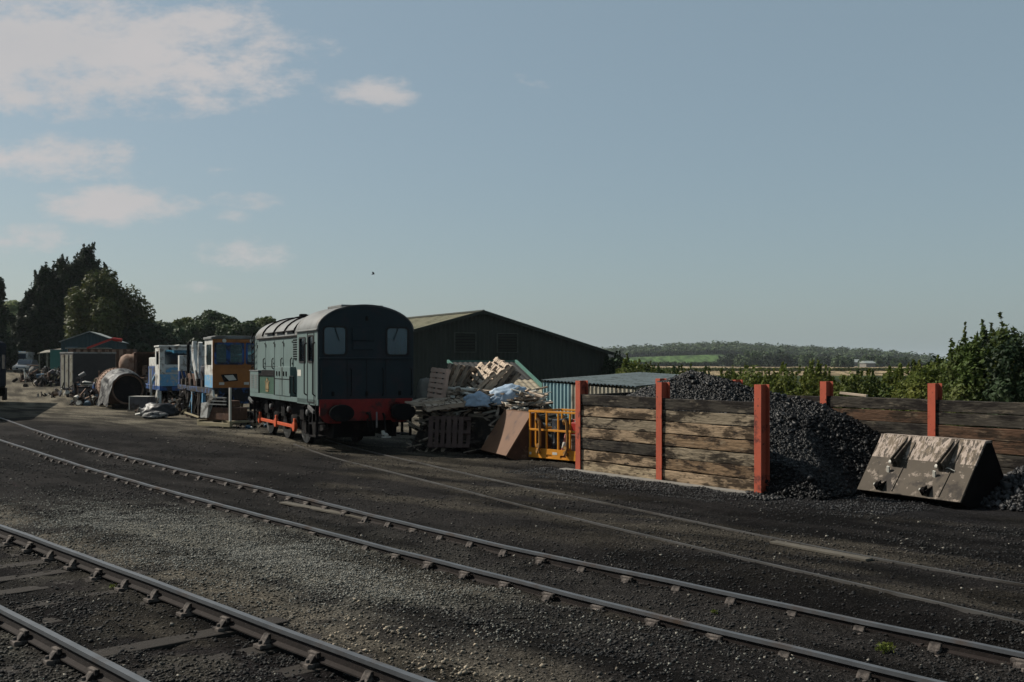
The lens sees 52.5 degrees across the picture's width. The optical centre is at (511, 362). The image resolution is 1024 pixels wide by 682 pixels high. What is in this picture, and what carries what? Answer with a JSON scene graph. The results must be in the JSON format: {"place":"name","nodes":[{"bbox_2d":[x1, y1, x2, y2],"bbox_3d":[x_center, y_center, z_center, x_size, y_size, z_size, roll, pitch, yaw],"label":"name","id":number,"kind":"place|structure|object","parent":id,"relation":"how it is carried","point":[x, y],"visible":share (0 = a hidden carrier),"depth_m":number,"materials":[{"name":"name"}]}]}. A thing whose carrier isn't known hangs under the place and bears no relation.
{"place":"outdoors","nodes":[
{"label":"outdoors","id":0,"kind":"place"},
{"bbox_2d":[49,349,62,369],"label":"shed","id":1,"kind":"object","parent":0,"point":[55,358],"visible":0.56,"depth_m":96.60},
{"bbox_2d":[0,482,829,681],"bbox_3d":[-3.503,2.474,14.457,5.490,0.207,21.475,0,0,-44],"label":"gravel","id":2,"kind":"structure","parent":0,"point":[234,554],"depth_m":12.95,"materials":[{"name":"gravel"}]},
{"bbox_2d":[447,360,541,397],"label":"shed","id":3,"kind":"structure","parent":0,"point":[527,379],"depth_m":42.50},
{"bbox_2d":[407,310,613,399],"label":"barn","id":4,"kind":"structure","parent":0,"point":[440,340],"depth_m":70.76,"materials":[{"name":"metal"}]},
{"bbox_2d":[0,354,1023,681],"bbox_3d":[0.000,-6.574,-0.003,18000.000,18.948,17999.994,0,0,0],"label":"ground","id":5,"kind":"structure","parent":0,"point":[60,416],"depth_m":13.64,"materials":[{"name":"gravel"}]},
{"bbox_2d":[0,341,6,399],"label":"railway coach","id":6,"kind":"object","parent":5,"relation":"on","point":[3,389],"visible":1,"depth_m":59.07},
{"bbox_2d":[0,277,19,369],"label":"conifer tree","id":7,"kind":"object","parent":5,"relation":"on","point":[12,355],"visible":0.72,"depth_m":118.13,"materials":[{"name":"green plant"}]},
{"bbox_2d":[3,300,19,336],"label":"willow tree","id":8,"kind":"object","parent":5,"relation":"on","point":[13,305],"visible":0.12,"depth_m":148.40,"materials":[{"name":"green plant"}]},
{"bbox_2d":[10,351,34,369],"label":"camper van","id":9,"kind":"object","parent":5,"relation":"on","point":[24,355],"visible":0.39,"depth_m":120.53,"materials":[{"name":"metal"}]},
{"bbox_2d":[12,360,38,372],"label":"parked car","id":10,"kind":"object","parent":5,"relation":"on","point":[21,365],"visible":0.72,"depth_m":113.05,"materials":[{"name":"silver metal"}]},
{"bbox_2d":[10,287,49,367],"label":"conifer tree","id":11,"kind":"object","parent":5,"relation":"on","point":[28,343],"visible":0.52,"depth_m":123.40,"materials":[{"name":"green plant"}]},
{"bbox_2d":[12,366,59,382],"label":"scrap heap","id":12,"kind":"object","parent":5,"relation":"on","point":[36,373],"visible":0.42,"depth_m":90.51,"materials":[{"name":"grey metal"}]},
{"bbox_2d":[23,366,59,386],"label":"scrap heap","id":13,"kind":"object","parent":5,"relation":"on","point":[52,378],"visible":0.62,"depth_m":82.32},
{"bbox_2d":[18,262,69,367],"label":"conifer tree","id":14,"kind":"object","parent":5,"relation":"on","point":[44,283],"visible":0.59,"depth_m":123.94,"materials":[{"name":"green plant"}]},
{"bbox_2d":[37,380,83,397],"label":"scrap heap","id":15,"kind":"object","parent":5,"relation":"on","point":[57,392],"visible":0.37,"depth_m":66.02,"materials":[{"name":"grey metal"}]},
{"bbox_2d":[41,253,82,367],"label":"conifer tree","id":16,"kind":"object","parent":5,"relation":"on","point":[64,270],"visible":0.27,"depth_m":125.18,"materials":[{"name":"green plant"}]},
{"bbox_2d":[62,242,107,296],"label":"conifer tree","id":17,"kind":"object","parent":5,"relation":"on","point":[84,262],"visible":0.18,"depth_m":128.22,"materials":[{"name":"green plant"}]},
{"bbox_2d":[60,352,115,389],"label":"container","id":18,"kind":"object","parent":5,"relation":"on","point":[73,365],"visible":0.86,"depth_m":75.87,"materials":[{"name":"metal"}]},
{"bbox_2d":[69,387,111,405],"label":"scrap heap","id":19,"kind":"object","parent":5,"relation":"on","point":[91,398],"visible":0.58,"depth_m":56.23,"materials":[{"name":"grey metal"}]},
{"bbox_2d":[59,331,128,351],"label":"teal shed","id":20,"kind":"structure","parent":5,"relation":"on","point":[86,339],"depth_m":98.58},
{"bbox_2d":[65,337,136,367],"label":"shed roof","id":21,"kind":"object","parent":5,"relation":"on","point":[120,353],"visible":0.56,"depth_m":84.85,"materials":[{"name":"grey metal"}]},
{"bbox_2d":[63,267,156,340],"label":"broadleaf tree","id":22,"kind":"object","parent":5,"relation":"on","point":[104,304],"visible":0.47,"depth_m":108.92,"materials":[{"name":"green plant"}]},
{"bbox_2d":[95,367,143,408],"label":"boiler barrel","id":23,"kind":"object","parent":5,"relation":"on","point":[125,386],"visible":0.73,"depth_m":52.97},
{"bbox_2d":[98,368,146,406],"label":"tarpaulin","id":24,"kind":"object","parent":23,"relation":"on","point":[109,378],"visible":0.91,"depth_m":54.61,"materials":[{"name":"grey fabric"}]},
{"bbox_2d":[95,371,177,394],"bbox_3d":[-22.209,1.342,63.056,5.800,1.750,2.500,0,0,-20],"label":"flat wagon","id":25,"kind":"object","parent":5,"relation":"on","point":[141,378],"visible":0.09,"depth_m":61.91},
{"bbox_2d":[119,352,157,377],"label":"boiler end","id":26,"kind":"object","parent":25,"relation":"on","point":[135,361],"visible":0.61,"depth_m":62.02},
{"bbox_2d":[127,396,155,411],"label":"equipment box","id":27,"kind":"object","parent":5,"relation":"on","point":[136,402],"visible":0.68,"depth_m":50.24,"materials":[{"name":"beige paint"}]},
{"bbox_2d":[118,318,180,351],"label":"broadleaf tree","id":28,"kind":"object","parent":5,"relation":"on","point":[140,336],"visible":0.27,"depth_m":110.88,"materials":[{"name":"green plant"}]},
{"bbox_2d":[142,411,168,418],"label":"tarpaulin","id":29,"kind":"object","parent":5,"relation":"on","point":[157,414],"visible":1,"depth_m":44.34,"materials":[{"name":"grey fabric"}]},
{"bbox_2d":[140,402,180,416],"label":"tarpaulin","id":30,"kind":"object","parent":5,"relation":"on","point":[171,410],"visible":0.64,"depth_m":44.93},
{"bbox_2d":[146,385,178,401],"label":"scrap heap","id":31,"kind":"object","parent":5,"relation":"on","point":[171,394],"visible":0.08,"depth_m":58.01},
{"bbox_2d":[152,319,190,344],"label":"broadleaf tree","id":32,"kind":"object","parent":5,"relation":"on","point":[183,335],"visible":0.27,"depth_m":133.51,"materials":[{"name":"green plant"}]},
{"bbox_2d":[145,345,204,402],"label":"track machine","id":33,"kind":"object","parent":5,"relation":"on","point":[163,363],"visible":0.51,"depth_m":53.60,"materials":[{"name":"blue metal"}]},
{"bbox_2d":[174,381,208,414],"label":"scrap heap","id":34,"kind":"object","parent":5,"relation":"on","point":[182,404],"visible":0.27,"depth_m":47.83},
{"bbox_2d":[181,309,239,339],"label":"broadleaf tree","id":35,"kind":"object","parent":5,"relation":"on","point":[206,323],"visible":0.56,"depth_m":145.56,"materials":[{"name":"green plant"}]},
{"bbox_2d":[0,524,435,681],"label":"railway track","id":36,"kind":"structure","parent":5,"relation":"on","point":[270,633],"depth_m":8.93,"materials":[{"name":"metal"}]},
{"bbox_2d":[178,336,259,417],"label":"track machine","id":37,"kind":"object","parent":5,"relation":"on","point":[224,369],"visible":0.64,"depth_m":42.56,"materials":[{"name":"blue metal"}]},
{"bbox_2d":[214,342,243,364],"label":"window frame","id":38,"kind":"structure","parent":37,"relation":"in","point":[224,353],"depth_m":42.26,"materials":[{"name":"blue glass"}]},
{"bbox_2d":[246,343,253,364],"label":"window frame","id":39,"kind":"structure","parent":37,"relation":"in","point":[248,345],"depth_m":42.64,"materials":[{"name":"blue metal"}]},
{"bbox_2d":[197,388,256,426],"bbox_3d":[-10.671,1.633,38.838,2.000,1.440,1.240,0,0,38],"label":"engine skid","id":40,"kind":"object","parent":5,"relation":"on","point":[229,411],"visible":0.93,"depth_m":38.53,"materials":[{"name":"beige paint"}]},
{"bbox_2d":[215,320,261,335],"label":"broadleaf tree","id":41,"kind":"object","parent":5,"relation":"on","point":[245,328],"visible":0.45,"depth_m":137.78,"materials":[{"name":"green plant"}]},
{"bbox_2d":[217,421,282,428],"bbox_3d":[-9.484,2.339,38.487,2.754,0.428,1.801,0,0,0],"label":"scrap heap","id":42,"kind":"object","parent":5,"relation":"on","point":[262,424],"visible":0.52,"depth_m":38.18,"materials":[{"name":"grey wood"}]},
{"bbox_2d":[252,316,275,327],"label":"broadleaf tree","id":43,"kind":"object","parent":5,"relation":"on","point":[264,321],"visible":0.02,"depth_m":147.07,"materials":[{"name":"green plant"}]},
{"bbox_2d":[279,501,362,518],"bbox_3d":[-3.229,2.558,17.958,0.160,0.030,2.833,0,0,-43],"label":"board","id":44,"kind":"object","parent":5,"relation":"on","point":[313,508],"visible":0.76,"depth_m":18.09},
{"bbox_2d":[248,304,415,442],"bbox_3d":[-5.787,0.400,32.110,2.894,4.040,9.470,0,0,-26],"label":"diesel shunter","id":45,"kind":"object","parent":5,"relation":"on","point":[341,370],"visible":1,"depth_m":28.67,"materials":[{"name":"paint"}]},
{"bbox_2d":[257,341,265,369],"bbox_3d":[-8.391,0.100,34.616,0.086,1.600,1.249,0,0,-26],"label":"bonnet door","id":46,"kind":"structure","parent":45,"relation":"in","point":[261,349],"depth_m":34.59,"materials":[{"name":"paint"}]},
{"bbox_2d":[265,341,274,369],"bbox_3d":[-7.833,0.100,33.469,0.086,1.600,1.195,0,0,-26],"label":"bonnet door","id":47,"kind":"structure","parent":45,"relation":"in","point":[270,349],"depth_m":33.41,"materials":[{"name":"paint"}]},
{"bbox_2d":[274,340,283,366],"bbox_3d":[-7.297,0.100,32.371,0.086,1.600,1.140,0,0,-26],"label":"bonnet door","id":48,"kind":"structure","parent":45,"relation":"in","point":[279,348],"depth_m":32.32,"materials":[{"name":"paint"}]},
{"bbox_2d":[283,339,293,366],"bbox_3d":[-6.774,0.100,31.297,0.086,1.600,1.140,0,0,-26],"label":"bonnet door","id":49,"kind":"structure","parent":45,"relation":"in","point":[288,344],"depth_m":31.28,"materials":[{"name":"paint"}]},
{"bbox_2d":[322,326,347,355],"bbox_3d":[-4.777,-0.590,28.000,0.700,0.819,0.085,0,0,-26],"label":"cab window","id":50,"kind":"structure","parent":45,"relation":"in","point":[334,338],"depth_m":28.01,"materials":[{"name":"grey glass"}]},
{"bbox_2d":[385,327,409,355],"bbox_3d":[-3.174,-0.590,28.782,0.700,0.819,0.085,0,0,-26],"label":"cab window","id":51,"kind":"structure","parent":45,"relation":"in","point":[397,339],"depth_m":28.80,"materials":[{"name":"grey glass"}]},
{"bbox_2d":[327,598,620,681],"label":"pebbles","id":52,"kind":"object","parent":5,"relation":"on","point":[542,665],"visible":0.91,"depth_m":8.67,"materials":[{"name":"stone"}]},
{"bbox_2d":[406,399,543,452],"bbox_3d":[-1.059,1.706,28.160,3.911,1.662,1.581,0,0,13],"label":"scrap timber","id":53,"kind":"object","parent":5,"relation":"on","point":[485,416],"visible":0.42,"depth_m":28.21,"materials":[{"name":"grey wood"}]},
{"bbox_2d":[420,395,466,411],"bbox_3d":[-1.837,1.116,28.387,1.200,0.146,1.015,-6,10,-15],"label":"pallet","id":54,"kind":"object","parent":53,"relation":"on","point":[455,403],"visible":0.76,"depth_m":27.96,"materials":[{"name":"brown wood"}]},
{"bbox_2d":[427,367,450,397],"bbox_3d":[-2.061,0.648,28.956,0.146,1.000,0.820,11,-3,-36],"label":"pallet","id":55,"kind":"object","parent":54,"relation":"on","point":[439,380],"visible":0.8,"depth_m":28.86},
{"bbox_2d":[427,416,470,447],"bbox_3d":[-1.684,1.862,27.830,1.150,0.860,0.146,0,-14,8],"label":"pallet","id":56,"kind":"object","parent":53,"relation":"on","point":[449,432],"visible":1,"depth_m":27.77,"materials":[{"name":"wood"}]},
{"bbox_2d":[463,391,490,406],"bbox_3d":[-0.945,0.980,28.197,0.796,0.441,0.639,0,0,0],"label":"plastic bag","id":57,"kind":"object","parent":53,"relation":"on","point":[477,398],"visible":1,"depth_m":27.96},
{"bbox_2d":[405,403,556,453],"bbox_3d":[-0.448,1.760,29.596,4.300,1.379,3.900,0,0,18],"label":"scrap mound","id":58,"kind":"object","parent":5,"relation":"on","point":[482,430],"visible":0.19,"depth_m":28.30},
{"bbox_2d":[414,377,433,407],"bbox_3d":[-2.507,0.856,29.600,0.532,0.873,0.577,0,0,17],"label":"draped sheet","id":59,"kind":"object","parent":58,"relation":"on","point":[422,388],"visible":0.51,"depth_m":29.39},
{"bbox_2d":[405,399,472,423],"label":"broken boards","id":60,"kind":"object","parent":58,"relation":"on","point":[420,413],"visible":0.24,"depth_m":28.71,"materials":[{"name":"brown wood"}]},
{"bbox_2d":[406,396,455,406],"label":"pallet","id":61,"kind":"object","parent":60,"relation":"on","point":[430,401],"visible":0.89,"depth_m":28.27,"materials":[{"name":"brown wood"}]},
{"bbox_2d":[446,364,464,393],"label":"pallet","id":62,"kind":"object","parent":58,"relation":"on","point":[455,377],"visible":0.34,"depth_m":29.19,"materials":[{"name":"brown wood"}]},
{"bbox_2d":[455,365,476,395],"bbox_3d":[-1.390,0.623,29.819,0.146,1.150,0.917,27,2,13],"label":"pallet","id":63,"kind":"object","parent":58,"relation":"on","point":[465,376],"visible":0.57,"depth_m":29.43,"materials":[{"name":"brown wood"}]},
{"bbox_2d":[456,362,495,396],"bbox_3d":[-1.129,0.602,29.768,0.146,1.300,1.115,47,-5,-25],"label":"pallet","id":64,"kind":"object","parent":58,"relation":"on","point":[483,375],"visible":0.48,"depth_m":29.61,"materials":[{"name":"brown wood"}]},
{"bbox_2d":[446,386,567,439],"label":"broken boards","id":65,"kind":"object","parent":58,"relation":"on","point":[531,397],"visible":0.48,"depth_m":28.48,"materials":[{"name":"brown wood"}]},
{"bbox_2d":[472,361,503,389],"bbox_3d":[-0.890,0.576,29.874,0.146,1.300,1.114,46,-5,-24],"label":"pallet","id":66,"kind":"object","parent":65,"relation":"on","point":[499,373],"visible":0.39,"depth_m":29.41,"materials":[{"name":"brown wood"}]},
{"bbox_2d":[472,357,510,393],"bbox_3d":[-0.652,0.460,29.975,0.146,1.300,1.117,41,-2,-21],"label":"pallet","id":67,"kind":"object","parent":66,"relation":"on","point":[501,363],"visible":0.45,"depth_m":29.71,"materials":[{"name":"brown wood"}]},
{"bbox_2d":[493,360,514,387],"bbox_3d":[-0.440,0.506,30.179,0.146,1.200,1.017,38,-3,-18],"label":"pallet","id":68,"kind":"object","parent":65,"relation":"on","point":[504,377],"visible":0.28,"depth_m":29.72,"materials":[{"name":"brown wood"}]},
{"bbox_2d":[489,383,528,405],"bbox_3d":[-0.191,0.852,28.500,1.282,0.488,0.747,-17,2,-5],"label":"plastic bag","id":69,"kind":"object","parent":58,"relation":"on","point":[507,391],"visible":0.68,"depth_m":28.26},
{"bbox_2d":[502,370,520,385],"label":"pallet","id":70,"kind":"object","parent":58,"relation":"on","point":[514,375],"visible":0.23,"depth_m":30.02,"materials":[{"name":"brown wood"}]},
{"bbox_2d":[0,417,1023,681],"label":"railway track","id":71,"kind":"structure","parent":5,"relation":"on","point":[960,647],"depth_m":11.52,"materials":[{"name":"metal"}]},
{"bbox_2d":[480,409,551,459],"bbox_3d":[0.169,1.837,26.890,1.418,1.162,1.970,0,0,-21],"label":"loader bucket","id":72,"kind":"object","parent":5,"relation":"on","point":[508,436],"visible":0.85,"depth_m":26.15,"materials":[{"name":"brown paint"}]},
{"bbox_2d":[529,409,574,460],"bbox_3d":[1.438,1.765,25.564,1.314,1.170,1.904,0,0,-43],"label":"safety cage","id":73,"kind":"object","parent":5,"relation":"on","point":[537,451],"visible":0.6,"depth_m":25.39,"materials":[{"name":"yellow paint"}]},
{"bbox_2d":[551,419,572,449],"bbox_3d":[1.256,1.835,25.737,0.568,0.900,0.562,0,0,-43],"label":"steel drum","id":74,"kind":"object","parent":73,"relation":"in","point":[554,434],"visible":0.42,"depth_m":25.53,"materials":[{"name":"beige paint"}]},
{"bbox_2d":[599,350,635,374],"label":"bush","id":75,"kind":"object","parent":5,"relation":"on","point":[611,365],"visible":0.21,"depth_m":74.10,"materials":[{"name":"green plant"}]},
{"bbox_2d":[588,392,655,463],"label":"timber bay wall","id":76,"kind":"structure","parent":5,"relation":"on","point":[622,394],"depth_m":24.44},
{"bbox_2d":[541,372,724,421],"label":"corrugated store","id":77,"kind":"structure","parent":5,"relation":"on","point":[561,395],"depth_m":30.46,"materials":[{"name":"metal"}]},
{"bbox_2d":[614,353,656,387],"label":"bush","id":78,"kind":"object","parent":5,"relation":"on","point":[631,368],"visible":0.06,"depth_m":52.04,"materials":[{"name":"green plant"}]},
{"bbox_2d":[293,439,1023,624],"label":"railway track","id":79,"kind":"structure","parent":5,"relation":"on","point":[956,607],"depth_m":13.58,"materials":[{"name":"metal"}]},
{"bbox_2d":[637,361,680,373],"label":"bush","id":80,"kind":"object","parent":5,"relation":"on","point":[647,367],"visible":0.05,"depth_m":78.67,"materials":[{"name":"green plant"}]},
{"bbox_2d":[559,380,769,492],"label":"timber bay wall","id":81,"kind":"structure","parent":5,"relation":"on","point":[736,471],"depth_m":20.71,"materials":[{"name":"wood"}]},
{"bbox_2d":[608,348,753,357],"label":"field hedge","id":82,"kind":"object","parent":5,"relation":"on","point":[683,351],"visible":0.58,"depth_m":1015.09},
{"bbox_2d":[687,366,755,386],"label":"bush","id":83,"kind":"object","parent":5,"relation":"on","point":[729,371],"visible":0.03,"depth_m":45.80,"materials":[{"name":"green plant"}]},
{"bbox_2d":[502,467,951,517],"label":"coal crumbs","id":84,"kind":"object","parent":5,"relation":"on","point":[599,477],"visible":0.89,"depth_m":19.12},
{"bbox_2d":[717,353,736,366],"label":"tree","id":85,"kind":"object","parent":5,"relation":"on","point":[726,360],"visible":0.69,"depth_m":636.73,"materials":[{"name":"green plant"}]},
{"bbox_2d":[588,369,880,499],"bbox_3d":[4.349,1.313,21.982,3.957,2.333,7.442,0,0,-36],"label":"coal heap","id":86,"kind":"object","parent":5,"relation":"on","point":[820,451],"visible":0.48,"depth_m":20.51,"materials":[{"name":"stone"}]},
{"bbox_2d":[733,350,761,366],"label":"tree","id":87,"kind":"object","parent":5,"relation":"on","point":[748,358],"visible":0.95,"depth_m":595.67,"materials":[{"name":"green plant"}]},
{"bbox_2d":[720,361,801,393],"bbox_3d":[7.955,1.271,32.949,2.791,2.662,3.123,0,0,43],"label":"bush","id":88,"kind":"object","parent":5,"relation":"on","point":[759,380],"visible":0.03,"depth_m":32.93,"materials":[{"name":"green plant"}]},
{"bbox_2d":[736,490,786,500],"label":"coal lumps","id":89,"kind":"object","parent":5,"relation":"on","point":[760,496],"visible":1,"depth_m":18.64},
{"bbox_2d":[596,340,934,362],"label":"wood","id":90,"kind":"object","parent":5,"relation":"on","point":[842,351],"visible":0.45,"depth_m":1091.43,"materials":[{"name":"green plant"}]},
{"bbox_2d":[630,361,925,365],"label":"field hedge","id":91,"kind":"object","parent":5,"relation":"on","point":[683,363],"visible":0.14,"depth_m":687.35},
{"bbox_2d":[763,349,794,366],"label":"tree","id":92,"kind":"object","parent":5,"relation":"on","point":[777,359],"visible":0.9,"depth_m":585.65,"materials":[{"name":"green plant"}]},
{"bbox_2d":[660,367,910,370],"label":"field hedge","id":93,"kind":"object","parent":5,"relation":"on","point":[802,369],"visible":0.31,"depth_m":297.05,"materials":[{"name":"green plant"}]},
{"bbox_2d":[764,361,841,395],"bbox_3d":[8.901,1.270,32.177,2.823,2.685,3.066,0,0,-23],"label":"bush","id":94,"kind":"object","parent":5,"relation":"on","point":[785,382],"visible":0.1,"depth_m":31.69,"materials":[{"name":"green plant"}]},
{"bbox_2d":[798,353,821,366],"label":"tree","id":95,"kind":"object","parent":5,"relation":"on","point":[804,360],"visible":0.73,"depth_m":595.97,"materials":[{"name":"green plant"}]},
{"bbox_2d":[770,540,872,560],"bbox_3d":[3.906,2.388,13.197,0.140,0.030,1.512,0,0,-34],"label":"board","id":96,"kind":"object","parent":5,"relation":"on","point":[824,551],"visible":1,"depth_m":13.11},
{"bbox_2d":[789,359,879,407],"bbox_3d":[9.847,1.256,31.480,2.894,2.732,3.115,0,0,-2],"label":"bush","id":97,"kind":"object","parent":5,"relation":"on","point":[843,378],"visible":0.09,"depth_m":31.06,"materials":[{"name":"green plant"}]},
{"bbox_2d":[655,378,1023,474],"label":"timber bay wall","id":98,"kind":"structure","parent":5,"relation":"on","point":[937,419],"depth_m":19.92,"materials":[{"name":"wood"}]},
{"bbox_2d":[830,354,854,366],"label":"tree","id":99,"kind":"object","parent":5,"relation":"on","point":[839,361],"visible":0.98,"depth_m":556.02,"materials":[{"name":"green plant"}]},
{"bbox_2d":[858,355,885,366],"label":"tree","id":100,"kind":"object","parent":5,"relation":"on","point":[879,361],"visible":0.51,"depth_m":577.79,"materials":[{"name":"green plant"}]},
{"bbox_2d":[834,368,913,409],"bbox_3d":[10.730,1.399,30.430,2.677,2.480,3.084,0,0,32],"label":"bush","id":101,"kind":"object","parent":5,"relation":"on","point":[861,388],"visible":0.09,"depth_m":29.85,"materials":[{"name":"green plant"}]},
{"bbox_2d":[875,641,895,653],"bbox_3d":[3.294,2.514,9.166,0.182,0.092,0.187,0,0,33],"label":"weed","id":102,"kind":"object","parent":5,"relation":"on","point":[884,646],"visible":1,"depth_m":9.15,"materials":[{"name":"green plant"}]},
{"bbox_2d":[890,356,911,366],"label":"tree","id":103,"kind":"object","parent":5,"relation":"on","point":[904,361],"visible":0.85,"depth_m":597.68,"materials":[{"name":"green plant"}]},
{"bbox_2d":[877,362,941,409],"bbox_3d":[11.701,1.295,30.005,2.451,2.661,3.125,0,0,-3],"label":"bush","id":104,"kind":"object","parent":5,"relation":"on","point":[889,375],"visible":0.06,"depth_m":29.90,"materials":[{"name":"green plant"}]},
{"bbox_2d":[891,355,950,411],"bbox_3d":[11.780,1.145,27.837,3.155,2.967,2.252,0,0,-5],"label":"bush","id":105,"kind":"object","parent":5,"relation":"on","point":[917,388],"visible":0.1,"depth_m":27.59,"materials":[{"name":"green plant"}]},
{"bbox_2d":[857,433,1003,507],"bbox_3d":[7.454,1.875,18.457,1.476,1.102,2.135,0,0,-32],"label":"loader bucket","id":106,"kind":"object","parent":5,"relation":"on","point":[963,472],"visible":0.94,"depth_m":18.00,"materials":[{"name":"paint"}]},
{"bbox_2d":[933,312,1023,455],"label":"bush","id":107,"kind":"object","parent":5,"relation":"on","point":[966,375],"visible":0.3,"depth_m":24.66,"materials":[{"name":"green plant"}]},
{"bbox_2d":[977,330,1023,455],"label":"bush","id":108,"kind":"object","parent":5,"relation":"on","point":[1001,392],"visible":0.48,"depth_m":23.48,"materials":[{"name":"green plant"}]},
{"bbox_2d":[980,465,1023,511],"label":"coal heap","id":109,"kind":"object","parent":5,"relation":"on","point":[1007,493],"visible":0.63,"depth_m":17.35,"materials":[{"name":"stone"}]},
{"bbox_2d":[0,0,1023,359],"label":"sky","id":110,"kind":"structure","parent":0,"point":[599,173],"materials":[{"name":"blue"}]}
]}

